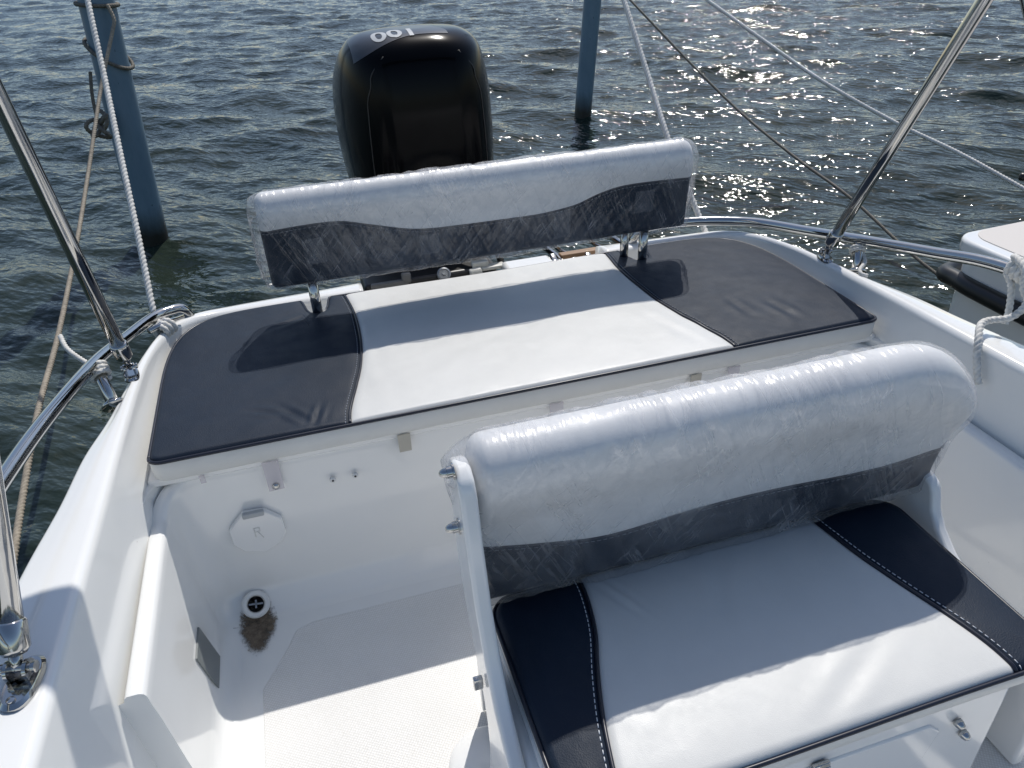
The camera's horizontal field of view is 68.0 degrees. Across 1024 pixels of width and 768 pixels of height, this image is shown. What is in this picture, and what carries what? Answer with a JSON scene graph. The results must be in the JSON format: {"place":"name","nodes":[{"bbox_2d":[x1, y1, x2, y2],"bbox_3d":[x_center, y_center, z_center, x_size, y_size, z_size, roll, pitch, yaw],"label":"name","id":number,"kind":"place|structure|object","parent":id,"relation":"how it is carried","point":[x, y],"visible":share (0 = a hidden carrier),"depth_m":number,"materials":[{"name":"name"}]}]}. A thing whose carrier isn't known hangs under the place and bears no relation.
{"place":"outdoors","nodes":[
{"label":"outdoors","id":0,"kind":"place"},
{"bbox_2d":[0,0,1023,578],"bbox_3d":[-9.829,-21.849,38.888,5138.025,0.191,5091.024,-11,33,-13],"label":"water","id":1,"kind":"structure","parent":0,"point":[236,104],"depth_m":6.70,"materials":[{"name":"blue liquid"}]},
{"bbox_2d":[77,0,168,246],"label":"mooring post","id":2,"kind":"object","parent":1,"relation":"in","point":[145,194],"visible":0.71,"depth_m":4.24,"materials":[{"name":"blue wood"}]},
{"bbox_2d":[12,4,115,564],"bbox_3d":[-1.656,-0.687,2.747,0.185,0.958,3.440,-11,33,-12],"label":"mooring rope","id":3,"kind":"object","parent":2,"relation":"attached to","point":[19,515],"visible":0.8,"depth_m":2.68,"materials":[{"name":"beige fabric"}]},
{"bbox_2d":[88,71,95,114],"bbox_3d":[-2.249,-1.554,4.072,0.026,0.223,0.075,4,33,11],"label":"hanging line","id":4,"kind":"object","parent":2,"relation":"hanging from","point":[91,90],"visible":0.85,"depth_m":4.06,"materials":[{"name":"fabric"}]},
{"bbox_2d":[84,109,112,138],"bbox_3d":[-2.244,-1.404,4.120,0.136,0.170,0.082,-11,33,-13],"label":"rope knot","id":5,"kind":"object","parent":4,"relation":"hanging from","point":[102,126],"visible":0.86,"depth_m":4.10,"materials":[{"name":"grey fabric"}]},
{"bbox_2d":[73,1,119,7],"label":"rope turn","id":6,"kind":"object","parent":2,"relation":"attached to","point":[112,5],"visible":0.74,"depth_m":3.90,"materials":[{"name":"beige fabric"}]},
{"bbox_2d":[82,37,134,70],"bbox_3d":[-2.178,-1.786,4.103,0.223,0.173,0.223,-11,33,-13],"label":"rope turn","id":7,"kind":"object","parent":2,"relation":"attached to","point":[93,53],"visible":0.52,"depth_m":4.05,"materials":[{"name":"beige fabric"}]},
{"bbox_2d":[0,216,1023,767],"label":"motorboat","id":8,"kind":"object","parent":1,"relation":"on","point":[306,610],"visible":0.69,"depth_m":1.72,"materials":[{"name":"white plastic"}]},
{"bbox_2d":[57,334,86,363],"bbox_3d":[-1.058,-0.074,1.847,0.176,0.052,0.025,20,39,32],"label":"cord end","id":9,"kind":"object","parent":8,"relation":"attached to","point":[69,351],"visible":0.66,"depth_m":1.85,"materials":[{"name":"white fabric"}]},
{"bbox_2d":[89,360,111,383],"bbox_3d":[-0.965,-0.027,1.773,0.051,0.060,0.049,-23,37,-29],"label":"post lashing","id":10,"kind":"object","parent":8,"relation":"attached to","point":[103,366],"visible":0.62,"depth_m":1.76,"materials":[{"name":"white fabric"}]},
{"bbox_2d":[85,0,159,321],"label":"mooring rope","id":11,"kind":"object","parent":8,"relation":"attached to","point":[129,196],"visible":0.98,"depth_m":2.23,"materials":[{"name":"white fabric"}]},
{"bbox_2d":[153,317,177,337],"bbox_3d":[-0.947,-0.152,2.073,0.052,0.057,0.061,10,34,20],"label":"cleat hitch","id":12,"kind":"object","parent":8,"relation":"attached to","point":[168,327],"visible":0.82,"depth_m":2.06,"materials":[{"name":"white fabric"}]},
{"bbox_2d":[332,24,503,290],"bbox_3d":[-0.306,-0.421,2.969,0.605,1.761,0.966,-11,33,-13],"label":"outboard motor","id":13,"kind":"object","parent":8,"relation":"attached to","point":[413,98],"visible":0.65,"depth_m":2.53,"materials":[{"name":"black plastic"}]},
{"bbox_2d":[254,139,692,312],"bbox_3d":[-0.067,-0.428,2.194,1.297,0.441,0.143,-11,33,-13],"label":"stern backrest","id":14,"kind":"object","parent":8,"relation":"attached to","point":[312,236],"visible":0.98,"depth_m":2.10,"materials":[{"name":"grey leather"}]},
{"bbox_2d":[147,238,876,480],"bbox_3d":[0.002,-0.156,2.100,1.827,0.070,0.709,-11,33,-13],"label":"sun pad","id":15,"kind":"object","parent":8,"relation":"on","point":[253,385],"visible":1,"depth_m":1.96,"materials":[{"name":"white leather"}]},
{"bbox_2d":[0,0,1023,713],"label":"folding sunshade","id":16,"kind":"object","parent":8,"relation":"on","point":[20,676],"visible":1,"depth_m":1.52,"materials":[{"name":"silver metal"}]},
{"bbox_2d":[541,236,638,260],"bbox_3d":[0.292,-0.399,2.910,0.367,0.317,0.336,-11,33,-13],"label":"boarding ladder","id":17,"kind":"object","parent":8,"relation":"on","point":[555,255],"visible":0.19,"depth_m":2.77,"materials":[{"name":"silver metal"}]},
{"bbox_2d":[621,0,708,231],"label":"mooring rope","id":18,"kind":"object","parent":8,"relation":"attached to","point":[690,195],"visible":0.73,"depth_m":2.79,"materials":[{"name":"white fabric"}]},
{"bbox_2d":[439,344,1023,767],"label":"helm bench","id":19,"kind":"object","parent":8,"relation":"on","point":[547,500],"visible":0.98,"depth_m":1.29,"materials":[{"name":"white plastic"}]},
{"bbox_2d":[493,500,1023,767],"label":"seat cushion","id":20,"kind":"object","parent":19,"relation":"on","point":[785,644],"visible":1,"depth_m":1.27,"materials":[{"name":"white leather"}]},
{"bbox_2d":[849,244,865,254],"bbox_3d":[1.005,-0.390,2.207,0.046,0.045,0.046,7,33,16],"label":"post lashing","id":21,"kind":"object","parent":8,"relation":"attached to","point":[854,247],"visible":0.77,"depth_m":2.19,"materials":[{"name":"white fabric"}]},
{"bbox_2d":[858,251,868,277],"bbox_3d":[0.999,-0.342,2.163,0.028,0.039,0.109,7,33,15],"label":"cord end","id":22,"kind":"object","parent":8,"relation":"hanging from","point":[861,267],"visible":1,"depth_m":2.15,"materials":[{"name":"white fabric"}]},
{"bbox_2d":[972,253,1023,384],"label":"rail hitch","id":23,"kind":"object","parent":8,"relation":"attached to","point":[1013,269],"visible":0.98,"depth_m":1.78,"materials":[{"name":"white fabric"}]},
{"bbox_2d":[1002,274,1014,324],"bbox_3d":[1.200,-0.207,1.837,0.025,0.120,0.063,-3,32,0],"label":"rail lashing","id":24,"kind":"object","parent":8,"relation":"attached to","point":[1010,296],"visible":0.84,"depth_m":1.83,"materials":[{"name":"white fabric"}]},
{"bbox_2d":[575,0,600,118],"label":"mooring post","id":25,"kind":"object","parent":1,"relation":"in","point":[588,51],"visible":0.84,"depth_m":6.60,"materials":[{"name":"blue wood"}]},
{"bbox_2d":[936,173,1023,344],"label":"neighbouring boat","id":26,"kind":"object","parent":1,"relation":"on","point":[980,293],"visible":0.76,"depth_m":2.82,"materials":[{"name":"grey plastic"}]},
{"bbox_2d":[629,0,935,274],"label":"mooring rope","id":27,"kind":"object","parent":26,"relation":"attached to","point":[879,224],"visible":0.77,"depth_m":4.54,"materials":[{"name":"beige fabric"}]},
{"bbox_2d":[705,0,1023,190],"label":"mooring rope","id":28,"kind":"object","parent":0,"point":[871,109],"visible":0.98,"depth_m":4.60,"materials":[{"name":"white fabric"}]}
]}

